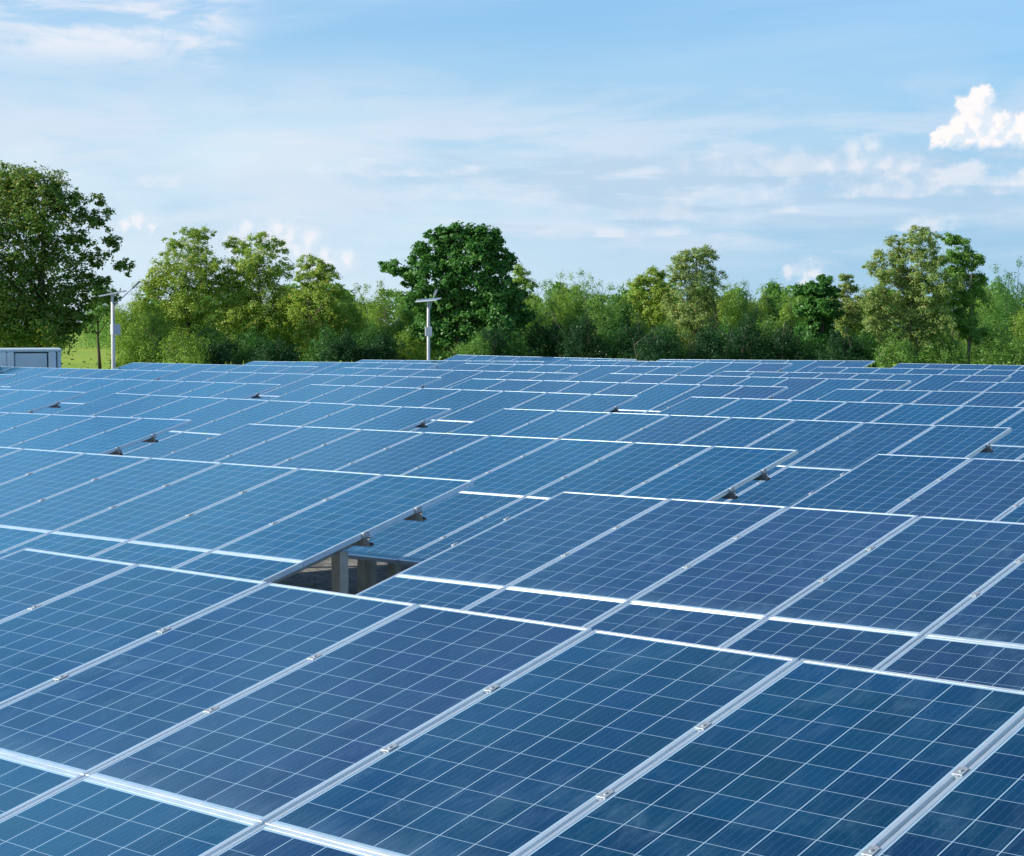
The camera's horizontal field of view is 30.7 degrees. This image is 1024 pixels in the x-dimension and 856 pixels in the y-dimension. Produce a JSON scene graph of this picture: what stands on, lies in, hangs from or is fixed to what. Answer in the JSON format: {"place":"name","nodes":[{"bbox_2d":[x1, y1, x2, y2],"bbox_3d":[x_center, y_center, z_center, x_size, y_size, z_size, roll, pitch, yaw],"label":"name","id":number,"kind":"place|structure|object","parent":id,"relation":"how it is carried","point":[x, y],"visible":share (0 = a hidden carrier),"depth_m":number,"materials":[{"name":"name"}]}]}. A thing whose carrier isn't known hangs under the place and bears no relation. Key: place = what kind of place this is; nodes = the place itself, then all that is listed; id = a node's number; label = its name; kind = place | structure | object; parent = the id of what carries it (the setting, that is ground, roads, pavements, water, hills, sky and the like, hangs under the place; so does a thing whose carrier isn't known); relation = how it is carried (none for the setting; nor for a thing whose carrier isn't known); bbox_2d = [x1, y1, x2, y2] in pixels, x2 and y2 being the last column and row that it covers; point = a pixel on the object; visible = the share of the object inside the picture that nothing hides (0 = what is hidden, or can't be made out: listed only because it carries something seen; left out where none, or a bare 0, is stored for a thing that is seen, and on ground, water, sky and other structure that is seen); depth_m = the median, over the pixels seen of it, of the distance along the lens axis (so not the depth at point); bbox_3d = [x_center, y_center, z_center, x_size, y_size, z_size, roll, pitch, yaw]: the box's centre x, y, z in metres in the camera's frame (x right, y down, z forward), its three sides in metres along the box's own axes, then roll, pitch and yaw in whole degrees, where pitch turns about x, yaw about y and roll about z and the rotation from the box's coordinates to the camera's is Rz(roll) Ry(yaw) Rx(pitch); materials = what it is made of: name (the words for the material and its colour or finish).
{"place":"outdoors","nodes":[
{"label":"outdoors","id":0,"kind":"place"},
{"bbox_2d":[276,557,411,594],"bbox_3d":[-0.609,1.236,31.871,72.000,0.001,63.500,3,4,40],"label":"soil strip","id":1,"kind":"object","parent":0,"point":[317,576],"depth_m":22.23,"materials":[{"name":"grey soil"}]},
{"bbox_2d":[0,348,61,367],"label":"equipment cabinet","id":2,"kind":"object","parent":1,"relation":"on","point":[34,357],"visible":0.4,"depth_m":53.68,"materials":[{"name":"white metal"}]},
{"bbox_2d":[0,389,86,412],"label":"solar table","id":3,"kind":"object","parent":1,"relation":"on","point":[21,401],"visible":0.8,"depth_m":34.23,"materials":[{"name":"glass"}]},
{"bbox_2d":[0,367,177,388],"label":"solar table","id":4,"kind":"object","parent":1,"relation":"on","point":[24,374],"visible":0.35,"depth_m":49.73,"materials":[{"name":"glass"}]},
{"bbox_2d":[0,412,192,454],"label":"solar table","id":5,"kind":"object","parent":1,"relation":"on","point":[108,435],"visible":0.66,"depth_m":24.94,"materials":[{"name":"glass"}]},
{"bbox_2d":[98,281,139,368],"bbox_3d":[-12.238,-2.412,58.367,1.240,4.361,0.673,0,3,0],"label":"street lamp","id":6,"kind":"object","parent":1,"relation":"on","point":[114,329],"visible":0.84,"depth_m":58.25,"materials":[{"name":"grey metal"}]},
{"bbox_2d":[5,376,281,413],"bbox_3d":[-9.002,-0.014,39.347,8.188,1.924,3.741,3,4,40],"label":"solar table","id":7,"kind":"object","parent":1,"relation":"on","point":[95,388],"visible":0.34,"depth_m":39.87,"materials":[{"name":"glass"}]},
{"bbox_2d":[114,363,318,380],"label":"solar table","id":8,"kind":"object","parent":1,"relation":"on","point":[185,370],"visible":0.14,"depth_m":53.64,"materials":[{"name":"glass"}]},
{"bbox_2d":[0,447,473,593],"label":"solar table","id":9,"kind":"object","parent":1,"relation":"on","point":[272,524],"visible":0.8,"depth_m":15.26,"materials":[{"name":"glass"}]},
{"bbox_2d":[54,393,451,457],"bbox_3d":[-5.215,0.567,29.642,8.191,1.952,3.746,3,4,40],"label":"solar table","id":10,"kind":"object","parent":1,"relation":"on","point":[210,417],"visible":0.33,"depth_m":29.80,"materials":[{"name":"glass"}]},
{"bbox_2d":[176,371,441,399],"bbox_3d":[-5.873,-0.254,43.206,8.187,1.916,3.741,3,4,39],"label":"solar table","id":11,"kind":"object","parent":1,"relation":"on","point":[288,382],"visible":0.21,"depth_m":43.74,"materials":[{"name":"glass"}]},
{"bbox_2d":[244,361,438,373],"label":"solar table","id":12,"kind":"object","parent":1,"relation":"on","point":[326,367],"visible":0.14,"depth_m":57.33,"materials":[{"name":"glass"}]},
{"bbox_2d":[415,289,440,359],"bbox_3d":[-2.841,-2.720,65.074,0.761,4.234,1.072,1,3,15],"label":"street lamp","id":13,"kind":"object","parent":1,"relation":"on","point":[428,331],"visible":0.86,"depth_m":64.74,"materials":[{"name":"grey metal"}]},
{"bbox_2d":[357,360,544,369],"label":"solar table","id":14,"kind":"object","parent":1,"relation":"on","point":[445,365],"visible":0.09,"depth_m":61.20,"materials":[{"name":"glass"}]},
{"bbox_2d":[326,367,578,388],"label":"solar table","id":15,"kind":"object","parent":1,"relation":"on","point":[450,378],"visible":0.17,"depth_m":47.53,"materials":[{"name":"glass"}]},
{"bbox_2d":[271,384,638,432],"bbox_3d":[-2.107,0.313,33.530,8.190,1.945,3.738,3,4,40],"label":"solar table","id":16,"kind":"object","parent":1,"relation":"on","point":[468,406],"visible":0.29,"depth_m":33.84,"materials":[{"name":"glass"}]},
{"bbox_2d":[160,424,797,591],"bbox_3d":[-1.427,1.113,19.927,8.187,1.913,3.743,3,4,39],"label":"solar table","id":17,"kind":"object","parent":1,"relation":"on","point":[510,476],"visible":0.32,"depth_m":19.44,"materials":[{"name":"glass"}]},
{"bbox_2d":[0,548,1023,855],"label":"solar table","id":18,"kind":"object","parent":1,"relation":"on","point":[150,710],"visible":1,"depth_m":6.92,"materials":[{"name":"glass"}]},
{"bbox_2d":[444,355,635,364],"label":"solar table","id":19,"kind":"object","parent":1,"relation":"on","point":[554,360],"visible":0.16,"depth_m":66.01,"materials":[{"name":"glass"}]},
{"bbox_2d":[448,363,691,381],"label":"solar table","id":20,"kind":"object","parent":1,"relation":"on","point":[588,373],"visible":0.23,"depth_m":51.44,"materials":[{"name":"glass"}]},
{"bbox_2d":[448,379,788,413],"bbox_3d":[1.066,0.086,37.407,8.188,1.929,3.738,3,4,39],"label":"solar table","id":21,"kind":"object","parent":1,"relation":"on","point":[654,398],"visible":0.32,"depth_m":37.66,"materials":[{"name":"glass"}]},
{"bbox_2d":[559,360,792,375],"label":"solar table","id":22,"kind":"object","parent":1,"relation":"on","point":[707,368],"visible":0.11,"depth_m":54.76,"materials":[{"name":"glass"}]},
{"bbox_2d":[356,491,1023,690],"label":"solar table","id":23,"kind":"object","parent":1,"relation":"on","point":[935,597],"visible":0.55,"depth_m":11.74,"materials":[{"name":"glass"}]},
{"bbox_2d":[447,408,1011,506],"bbox_3d":[1.788,0.886,23.901,8.187,1.917,3.739,3,4,40],"label":"solar table","id":24,"kind":"object","parent":1,"relation":"on","point":[829,451],"visible":0.38,"depth_m":23.75,"materials":[{"name":"glass"}]},
{"bbox_2d":[591,373,911,400],"bbox_3d":[4.285,-0.142,41.259,8.189,1.934,3.741,3,4,40],"label":"solar table","id":25,"kind":"object","parent":1,"relation":"on","point":[813,389],"visible":0.2,"depth_m":41.57,"materials":[{"name":"glass"}]},
{"bbox_2d":[657,359,874,371],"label":"solar table","id":26,"kind":"object","parent":1,"relation":"on","point":[802,365],"visible":0.16,"depth_m":58.37,"materials":[{"name":"glass"}]},
{"bbox_2d":[656,397,1023,459],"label":"solar table","id":27,"kind":"object","parent":1,"relation":"on","point":[1009,446],"visible":0.15,"depth_m":28.95,"materials":[{"name":"glass"}]},
{"bbox_2d":[714,371,1011,390],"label":"solar table","id":28,"kind":"object","parent":1,"relation":"on","point":[930,382],"visible":0.16,"depth_m":45.36,"materials":[{"name":"glass"}]},
{"bbox_2d":[790,454,1023,522],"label":"solar table","id":29,"kind":"object","parent":1,"relation":"on","point":[968,488],"visible":0.37,"depth_m":16.99,"materials":[{"name":"glass"}]},
{"bbox_2d":[809,367,1023,381],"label":"solar table","id":30,"kind":"object","parent":1,"relation":"on","point":[1017,375],"visible":0.09,"depth_m":50.55,"materials":[{"name":"glass"}]},
{"bbox_2d":[815,389,1023,406],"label":"solar table","id":31,"kind":"object","parent":1,"relation":"on","point":[1001,399],"visible":0.17,"depth_m":33.90,"materials":[{"name":"glass"}]},
{"bbox_2d":[892,363,1023,369],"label":"solar table","id":32,"kind":"object","parent":1,"relation":"on","point":[962,366],"visible":0.09,"depth_m":55.34,"materials":[{"name":"glass"}]},
{"bbox_2d":[939,381,1023,392],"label":"solar table","id":33,"kind":"object","parent":1,"relation":"on","point":[1017,387],"visible":0.17,"depth_m":38.59,"materials":[{"name":"glass"}]},
{"bbox_2d":[7,327,948,368],"bbox_3d":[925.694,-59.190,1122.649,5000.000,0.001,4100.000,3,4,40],"label":"ground","id":34,"kind":"structure","parent":0,"point":[82,353],"depth_m":181.85,"materials":[{"name":"green plant"}]},
{"bbox_2d":[0,160,134,357],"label":"tree","id":35,"kind":"object","parent":34,"relation":"on","point":[34,309],"visible":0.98,"depth_m":90.81,"materials":[{"name":"green plant"}]},
{"bbox_2d":[29,302,147,348],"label":"woodland","id":36,"kind":"object","parent":34,"relation":"on","point":[105,329],"visible":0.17,"depth_m":233.50,"materials":[{"name":"green plant"}]},
{"bbox_2d":[82,285,120,368],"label":"tree","id":37,"kind":"object","parent":34,"relation":"on","point":[100,308],"visible":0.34,"depth_m":117.58,"materials":[{"name":"green plant"}]},
{"bbox_2d":[103,280,169,366],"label":"young tree","id":38,"kind":"object","parent":34,"relation":"on","point":[124,322],"visible":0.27,"depth_m":96.29,"materials":[{"name":"green plant"}]},
{"bbox_2d":[105,315,169,368],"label":"young tree","id":39,"kind":"object","parent":34,"relation":"on","point":[129,331],"visible":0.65,"depth_m":89.42,"materials":[{"name":"green plant"}]},
{"bbox_2d":[125,299,183,361],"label":"young tree","id":40,"kind":"object","parent":34,"relation":"on","point":[155,324],"visible":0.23,"depth_m":92.30,"materials":[{"name":"green plant"}]},
{"bbox_2d":[125,226,236,351],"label":"tree","id":41,"kind":"object","parent":34,"relation":"on","point":[187,318],"visible":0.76,"depth_m":97.06,"materials":[{"name":"green plant"}]},
{"bbox_2d":[151,323,217,363],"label":"bush","id":42,"kind":"object","parent":34,"relation":"on","point":[190,356],"visible":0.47,"depth_m":88.47,"materials":[{"name":"green plant"}]},
{"bbox_2d":[173,318,233,362],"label":"young tree","id":43,"kind":"object","parent":34,"relation":"on","point":[211,333],"visible":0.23,"depth_m":91.55,"materials":[{"name":"green plant"}]},
{"bbox_2d":[196,331,252,364],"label":"bush","id":44,"kind":"object","parent":34,"relation":"on","point":[222,349],"visible":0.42,"depth_m":89.44,"materials":[{"name":"green plant"}]},
{"bbox_2d":[225,323,275,363],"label":"bush","id":45,"kind":"object","parent":34,"relation":"on","point":[253,342],"visible":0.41,"depth_m":90.58,"materials":[{"name":"green plant"}]},
{"bbox_2d":[201,231,300,359],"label":"tree","id":46,"kind":"object","parent":34,"relation":"on","point":[271,319],"visible":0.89,"depth_m":97.08,"materials":[{"name":"green plant"}]},
{"bbox_2d":[246,334,303,362],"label":"bush","id":47,"kind":"object","parent":34,"relation":"on","point":[270,352],"visible":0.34,"depth_m":87.74,"materials":[{"name":"green plant"}]},
{"bbox_2d":[277,313,310,361],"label":"young tree","id":48,"kind":"object","parent":34,"relation":"on","point":[290,339],"visible":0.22,"depth_m":98.46,"materials":[{"name":"green plant"}]},
{"bbox_2d":[280,253,355,361],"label":"tree","id":49,"kind":"object","parent":34,"relation":"on","point":[305,321],"visible":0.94,"depth_m":95.49,"materials":[{"name":"green plant"}]},
{"bbox_2d":[299,321,360,361],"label":"young tree","id":50,"kind":"object","parent":34,"relation":"on","point":[326,337],"visible":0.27,"depth_m":90.49,"materials":[{"name":"green plant"}]},
{"bbox_2d":[312,326,371,361],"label":"young tree","id":51,"kind":"object","parent":34,"relation":"on","point":[348,347],"visible":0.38,"depth_m":89.66,"materials":[{"name":"green plant"}]},
{"bbox_2d":[328,283,378,348],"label":"young tree","id":52,"kind":"object","parent":34,"relation":"on","point":[353,320],"visible":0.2,"depth_m":98.32,"materials":[{"name":"green plant"}]},
{"bbox_2d":[343,318,405,360],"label":"young tree","id":53,"kind":"object","parent":34,"relation":"on","point":[374,336],"visible":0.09,"depth_m":92.67,"materials":[{"name":"green plant"}]},
{"bbox_2d":[360,278,400,353],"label":"young tree","id":54,"kind":"object","parent":34,"relation":"on","point":[377,309],"visible":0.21,"depth_m":100.59,"materials":[{"name":"green plant"}]},
{"bbox_2d":[353,325,409,359],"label":"young tree","id":55,"kind":"object","parent":34,"relation":"on","point":[381,351],"visible":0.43,"depth_m":90.27,"materials":[{"name":"green plant"}]},
{"bbox_2d":[369,289,423,356],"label":"young tree","id":56,"kind":"object","parent":34,"relation":"on","point":[407,319],"visible":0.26,"depth_m":99.36,"materials":[{"name":"green plant"}]},
{"bbox_2d":[393,327,440,359],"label":"young tree","id":57,"kind":"object","parent":34,"relation":"on","point":[419,353],"visible":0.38,"depth_m":91.30,"materials":[{"name":"green plant"}]},
{"bbox_2d":[377,220,536,356],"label":"tree","id":58,"kind":"object","parent":34,"relation":"on","point":[450,265],"visible":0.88,"depth_m":91.03,"materials":[{"name":"green plant"}]},
{"bbox_2d":[448,329,496,357],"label":"young tree","id":59,"kind":"object","parent":34,"relation":"on","point":[479,344],"visible":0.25,"depth_m":87.29,"materials":[{"name":"green plant"}]},
{"bbox_2d":[472,316,516,355],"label":"young tree","id":60,"kind":"object","parent":34,"relation":"on","point":[493,339],"visible":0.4,"depth_m":88.60,"materials":[{"name":"green plant"}]},
{"bbox_2d":[495,331,544,356],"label":"young tree","id":61,"kind":"object","parent":34,"relation":"on","point":[512,347],"visible":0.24,"depth_m":88.65,"materials":[{"name":"green plant"}]},
{"bbox_2d":[509,262,541,305],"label":"tree","id":62,"kind":"object","parent":34,"relation":"on","point":[521,277],"visible":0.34,"depth_m":107.50,"materials":[{"name":"green plant"}]},
{"bbox_2d":[518,321,561,356],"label":"young tree","id":63,"kind":"object","parent":34,"relation":"on","point":[530,333],"visible":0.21,"depth_m":90.86,"materials":[{"name":"green plant"}]},
{"bbox_2d":[61,281,1022,368],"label":"woodland","id":64,"kind":"object","parent":34,"relation":"on","point":[776,292],"visible":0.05,"depth_m":115.46,"materials":[{"name":"green plant"}]},
{"bbox_2d":[521,307,565,356],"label":"young tree","id":65,"kind":"object","parent":34,"relation":"on","point":[548,331],"visible":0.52,"depth_m":90.60,"materials":[{"name":"green plant"}]},
{"bbox_2d":[522,279,564,341],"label":"young tree","id":66,"kind":"object","parent":34,"relation":"on","point":[549,304],"visible":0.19,"depth_m":97.58,"materials":[{"name":"green plant"}]},
{"bbox_2d":[539,273,581,337],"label":"young tree","id":67,"kind":"object","parent":34,"relation":"on","point":[561,313],"visible":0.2,"depth_m":99.34,"materials":[{"name":"green plant"}]},
{"bbox_2d":[560,267,599,349],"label":"young tree","id":68,"kind":"object","parent":34,"relation":"on","point":[577,299],"visible":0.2,"depth_m":100.61,"materials":[{"name":"green plant"}]},
{"bbox_2d":[555,304,617,358],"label":"young tree","id":69,"kind":"object","parent":34,"relation":"on","point":[580,341],"visible":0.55,"depth_m":89.45,"materials":[{"name":"green plant"}]},
{"bbox_2d":[579,279,628,351],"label":"young tree","id":70,"kind":"object","parent":34,"relation":"on","point":[602,319],"visible":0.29,"depth_m":96.42,"materials":[{"name":"green plant"}]},
{"bbox_2d":[581,315,645,358],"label":"young tree","id":71,"kind":"object","parent":34,"relation":"on","point":[611,342],"visible":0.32,"depth_m":90.39,"materials":[{"name":"green plant"}]},
{"bbox_2d":[606,283,643,349],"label":"young tree","id":72,"kind":"object","parent":34,"relation":"on","point":[624,309],"visible":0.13,"depth_m":97.59,"materials":[{"name":"green plant"}]},
{"bbox_2d":[611,312,666,358],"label":"young tree","id":73,"kind":"object","parent":34,"relation":"on","point":[635,332],"visible":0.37,"depth_m":89.44,"materials":[{"name":"green plant"}]},
{"bbox_2d":[621,265,683,334],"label":"tree","id":74,"kind":"object","parent":34,"relation":"on","point":[658,289],"visible":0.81,"depth_m":101.29,"materials":[{"name":"green plant"}]},
{"bbox_2d":[621,322,684,360],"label":"young tree","id":75,"kind":"object","parent":34,"relation":"on","point":[652,353],"visible":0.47,"depth_m":87.41,"materials":[{"name":"green plant"}]},
{"bbox_2d":[648,314,695,358],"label":"young tree","id":76,"kind":"object","parent":34,"relation":"on","point":[678,356],"visible":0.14,"depth_m":91.29,"materials":[{"name":"green plant"}]},
{"bbox_2d":[655,242,733,351],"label":"tree","id":77,"kind":"object","parent":34,"relation":"on","point":[681,262],"visible":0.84,"depth_m":99.22,"materials":[{"name":"green plant"}]},
{"bbox_2d":[680,316,737,359],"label":"young tree","id":78,"kind":"object","parent":34,"relation":"on","point":[712,351],"visible":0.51,"depth_m":88.25,"materials":[{"name":"green plant"}]},
{"bbox_2d":[694,310,750,359],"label":"young tree","id":79,"kind":"object","parent":34,"relation":"on","point":[727,327],"visible":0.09,"depth_m":91.61,"materials":[{"name":"green plant"}]},
{"bbox_2d":[710,279,747,352],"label":"young tree","id":80,"kind":"object","parent":34,"relation":"on","point":[735,319],"visible":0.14,"depth_m":98.58,"materials":[{"name":"green plant"}]},
{"bbox_2d":[722,307,775,359],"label":"young tree","id":81,"kind":"object","parent":34,"relation":"on","point":[748,335],"visible":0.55,"depth_m":89.29,"materials":[{"name":"green plant"}]},
{"bbox_2d":[729,279,772,351],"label":"young tree","id":82,"kind":"object","parent":34,"relation":"on","point":[746,304],"visible":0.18,"depth_m":100.69,"materials":[{"name":"green plant"}]},
{"bbox_2d":[740,313,790,355],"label":"young tree","id":83,"kind":"object","parent":34,"relation":"on","point":[769,327],"visible":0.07,"depth_m":91.68,"materials":[{"name":"green plant"}]},
{"bbox_2d":[752,278,786,324],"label":"young tree","id":84,"kind":"object","parent":34,"relation":"on","point":[770,302],"visible":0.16,"depth_m":105.64,"materials":[{"name":"green plant"}]},
{"bbox_2d":[767,291,805,352],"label":"young tree","id":85,"kind":"object","parent":34,"relation":"on","point":[787,313],"visible":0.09,"depth_m":98.60,"materials":[{"name":"green plant"}]},
{"bbox_2d":[754,315,819,359],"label":"young tree","id":86,"kind":"object","parent":34,"relation":"on","point":[788,343],"visible":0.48,"depth_m":89.33,"materials":[{"name":"green plant"}]},
{"bbox_2d":[774,322,829,359],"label":"young tree","id":87,"kind":"object","parent":34,"relation":"on","point":[811,341],"visible":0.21,"depth_m":90.46,"materials":[{"name":"green plant"}]},
{"bbox_2d":[791,274,845,353],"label":"tree","id":88,"kind":"object","parent":34,"relation":"on","point":[821,313],"visible":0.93,"depth_m":94.55,"materials":[{"name":"green plant"}]},
{"bbox_2d":[809,321,873,366],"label":"young tree","id":89,"kind":"object","parent":34,"relation":"on","point":[843,352],"visible":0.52,"depth_m":88.43,"materials":[{"name":"green plant"}]},
{"bbox_2d":[828,273,868,341],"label":"tree","id":90,"kind":"object","parent":34,"relation":"on","point":[851,307],"visible":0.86,"depth_m":96.25,"materials":[{"name":"green plant"}]},
{"bbox_2d":[823,327,884,367],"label":"young tree","id":91,"kind":"object","parent":34,"relation":"on","point":[869,351],"visible":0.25,"depth_m":89.46,"materials":[{"name":"green plant"}]},
{"bbox_2d":[871,331,929,367],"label":"bush","id":92,"kind":"object","parent":34,"relation":"on","point":[902,353],"visible":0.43,"depth_m":87.47,"materials":[{"name":"green plant"}]},
{"bbox_2d":[857,224,966,362],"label":"tree","id":93,"kind":"object","parent":34,"relation":"on","point":[911,286],"visible":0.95,"depth_m":89.52,"materials":[{"name":"green plant"}]},
{"bbox_2d":[919,329,973,363],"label":"bush","id":94,"kind":"object","parent":34,"relation":"on","point":[950,350],"visible":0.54,"depth_m":89.68,"materials":[{"name":"green plant"}]},
{"bbox_2d":[933,232,993,363],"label":"tree","id":95,"kind":"object","parent":34,"relation":"on","point":[968,324],"visible":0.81,"depth_m":91.16,"materials":[{"name":"green plant"}]},
{"bbox_2d":[958,307,1013,364],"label":"young tree","id":96,"kind":"object","parent":34,"relation":"on","point":[992,336],"visible":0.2,"depth_m":93.45,"materials":[{"name":"green plant"}]},
{"bbox_2d":[965,325,1023,364],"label":"bush","id":97,"kind":"object","parent":34,"relation":"on","point":[996,356],"visible":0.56,"depth_m":89.36,"materials":[{"name":"green plant"}]},
{"bbox_2d":[972,264,1019,358],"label":"young tree","id":98,"kind":"object","parent":34,"relation":"on","point":[989,308],"visible":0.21,"depth_m":99.44,"materials":[{"name":"green plant"}]},
{"bbox_2d":[981,256,1023,363],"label":"young tree","id":99,"kind":"object","parent":34,"relation":"on","point":[1008,312],"visible":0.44,"depth_m":96.36,"materials":[{"name":"light green leaves"},{"name":"grey bark"}]},
{"bbox_2d":[1001,297,1023,364],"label":"young tree","id":100,"kind":"object","parent":34,"relation":"on","point":[1021,321],"visible":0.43,"depth_m":94.81,"materials":[{"name":"green plant"}]},
{"bbox_2d":[0,0,1023,325],"label":"sky","id":101,"kind":"structure","parent":0,"point":[610,140],"materials":[{"name":"blue"}]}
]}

